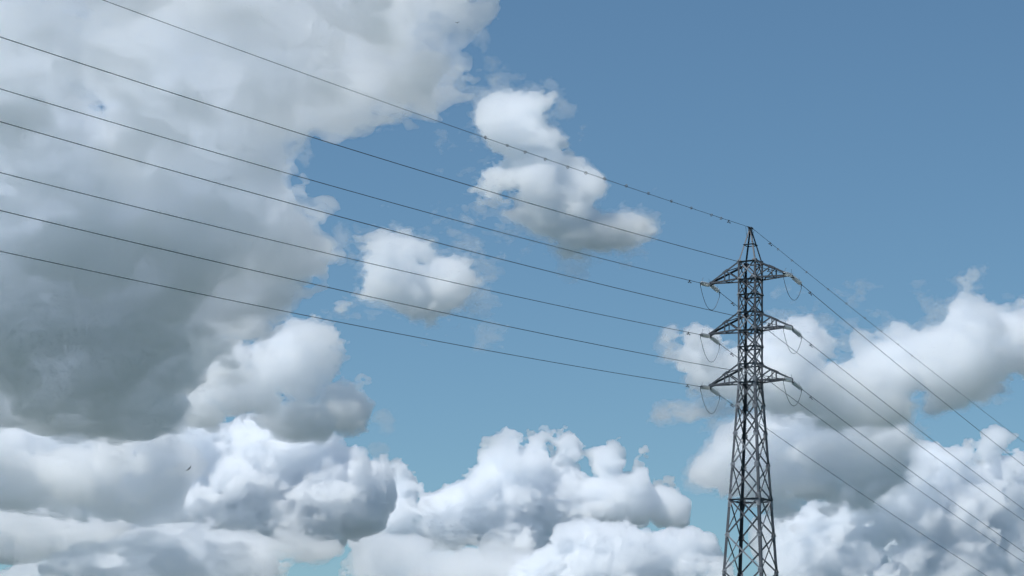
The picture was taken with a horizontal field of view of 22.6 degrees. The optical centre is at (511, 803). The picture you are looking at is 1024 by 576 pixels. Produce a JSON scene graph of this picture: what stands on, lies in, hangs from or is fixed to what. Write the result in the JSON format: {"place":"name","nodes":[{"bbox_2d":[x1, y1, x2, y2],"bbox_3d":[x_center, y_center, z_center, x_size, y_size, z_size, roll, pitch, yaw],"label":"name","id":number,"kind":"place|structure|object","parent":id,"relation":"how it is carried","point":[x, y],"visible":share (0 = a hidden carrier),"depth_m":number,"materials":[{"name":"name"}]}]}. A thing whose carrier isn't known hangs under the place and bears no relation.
{"place":"outdoors","nodes":[
{"label":"outdoors","id":0,"kind":"place"},
{"bbox_2d":[0,0,1023,575],"label":"sky","id":1,"kind":"structure","parent":0,"point":[878,145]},
{"bbox_3d":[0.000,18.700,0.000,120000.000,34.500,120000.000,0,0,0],"label":"ground","id":2,"kind":"structure","parent":0,"visible":0},
{"bbox_2d":[708,227,792,575],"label":"transmission tower","id":3,"kind":"structure","parent":2,"relation":"on","point":[758,499],"depth_m":159.73,"materials":[{"name":"metal"}]},
{"bbox_2d":[103,0,747,226],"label":"overhead wire","id":4,"kind":"object","parent":3,"relation":"attached to","point":[393,105],"visible":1,"depth_m":121.66,"materials":[{"name":"metal"}]},
{"bbox_2d":[699,279,709,286],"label":"insulator string","id":5,"kind":"object","parent":3,"relation":"attached to","point":[702,283],"visible":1,"depth_m":160.44,"materials":[{"name":"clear glass"}]},
{"bbox_2d":[1,89,698,282],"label":"overhead wire","id":6,"kind":"object","parent":5,"relation":"attached to","point":[322,183],"visible":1,"depth_m":121.48,"materials":[{"name":"metal"}]},
{"bbox_2d":[700,382,709,389],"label":"insulator string","id":7,"kind":"object","parent":3,"relation":"attached to","point":[706,387],"visible":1,"depth_m":160.48,"materials":[{"name":"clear glass"}]},
{"bbox_2d":[0,251,699,386],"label":"overhead wire","id":8,"kind":"object","parent":7,"relation":"attached to","point":[322,318],"visible":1,"depth_m":121.49,"materials":[{"name":"metal"}]},
{"bbox_2d":[700,333,709,337],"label":"insulator string","id":9,"kind":"object","parent":3,"relation":"attached to","point":[704,335],"visible":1,"depth_m":160.49,"materials":[{"name":"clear glass"}]},
{"bbox_2d":[0,172,699,334],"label":"overhead wire","id":10,"kind":"object","parent":9,"relation":"attached to","point":[327,253],"visible":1,"depth_m":121.97,"materials":[{"name":"metal"}]},
{"bbox_2d":[710,336,720,345],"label":"insulator string","id":11,"kind":"object","parent":3,"relation":"attached to","point":[714,340],"visible":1,"depth_m":161.82,"materials":[{"name":"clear glass"}]},
{"bbox_2d":[721,345,1022,561],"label":"overhead wire","id":12,"kind":"object","parent":11,"relation":"attached to","point":[870,455],"visible":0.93,"depth_m":181.60,"materials":[{"name":"metal"}]},
{"bbox_2d":[710,281,720,294],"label":"insulator string","id":13,"kind":"object","parent":3,"relation":"attached to","point":[715,288],"visible":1,"depth_m":161.86,"materials":[{"name":"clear glass"}]},
{"bbox_2d":[721,293,1023,520],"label":"overhead wire","id":14,"kind":"object","parent":13,"relation":"attached to","point":[872,410],"visible":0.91,"depth_m":181.90,"materials":[{"name":"metal"}]},
{"bbox_2d":[710,388,720,397],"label":"insulator string","id":15,"kind":"object","parent":3,"relation":"attached to","point":[714,391],"visible":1,"depth_m":161.80,"materials":[{"name":"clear glass"}]},
{"bbox_2d":[721,396,984,574],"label":"overhead wire","id":16,"kind":"object","parent":15,"relation":"attached to","point":[858,491],"visible":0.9,"depth_m":179.63,"materials":[{"name":"metal"}]},
{"bbox_2d":[782,323,791,329],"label":"insulator string","id":17,"kind":"object","parent":3,"relation":"attached to","point":[787,327],"visible":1,"depth_m":157.94,"materials":[{"name":"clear glass"}]},
{"bbox_2d":[0,121,779,325],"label":"overhead wire","id":18,"kind":"object","parent":17,"relation":"attached to","point":[354,220],"visible":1,"depth_m":113.36,"materials":[{"name":"metal"}]},
{"bbox_2d":[783,268,791,276],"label":"insulator string","id":19,"kind":"object","parent":3,"relation":"attached to","point":[787,274],"visible":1,"depth_m":157.89,"materials":[{"name":"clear glass"}]},
{"bbox_2d":[0,37,780,272],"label":"overhead wire","id":20,"kind":"object","parent":19,"relation":"attached to","point":[355,150],"visible":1,"depth_m":113.47,"materials":[{"name":"metal"}]},
{"bbox_2d":[783,374,791,381],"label":"insulator string","id":21,"kind":"object","parent":3,"relation":"attached to","point":[785,379],"visible":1,"depth_m":157.90,"materials":[{"name":"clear glass"}]},
{"bbox_2d":[0,210,781,378],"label":"overhead wire","id":22,"kind":"object","parent":21,"relation":"attached to","point":[354,293],"visible":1,"depth_m":113.39,"materials":[{"name":"metal"}]},
{"bbox_2d":[792,274,802,286],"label":"insulator string","id":23,"kind":"object","parent":3,"relation":"attached to","point":[797,280],"visible":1,"depth_m":159.22,"materials":[{"name":"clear glass"}]},
{"bbox_2d":[803,286,1023,465],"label":"overhead wire","id":24,"kind":"object","parent":23,"relation":"attached to","point":[909,374],"visible":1,"depth_m":173.66,"materials":[{"name":"metal"}]},
{"bbox_2d":[792,328,802,338],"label":"insulator string","id":25,"kind":"object","parent":3,"relation":"attached to","point":[797,333],"visible":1,"depth_m":159.16,"materials":[{"name":"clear glass"}]},
{"bbox_2d":[805,339,1022,508],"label":"overhead wire","id":26,"kind":"object","parent":25,"relation":"attached to","point":[909,422],"visible":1,"depth_m":173.85,"materials":[{"name":"metal"}]},
{"bbox_2d":[792,381,802,391],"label":"insulator string","id":27,"kind":"object","parent":3,"relation":"attached to","point":[797,385],"visible":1,"depth_m":159.19,"materials":[{"name":"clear glass"}]},
{"bbox_2d":[803,390,1021,550],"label":"overhead wire","id":28,"kind":"object","parent":27,"relation":"attached to","point":[910,470],"visible":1,"depth_m":173.94,"materials":[{"name":"metal"}]},
{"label":"dead end clamp","id":29,"kind":"object","parent":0,"visible":0},
{"bbox_2d":[756,231,1021,440],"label":"overhead wire","id":30,"kind":"object","parent":29,"relation":"attached to","point":[882,332],"visible":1,"depth_m":176.77,"materials":[{"name":"metal"}]}
]}

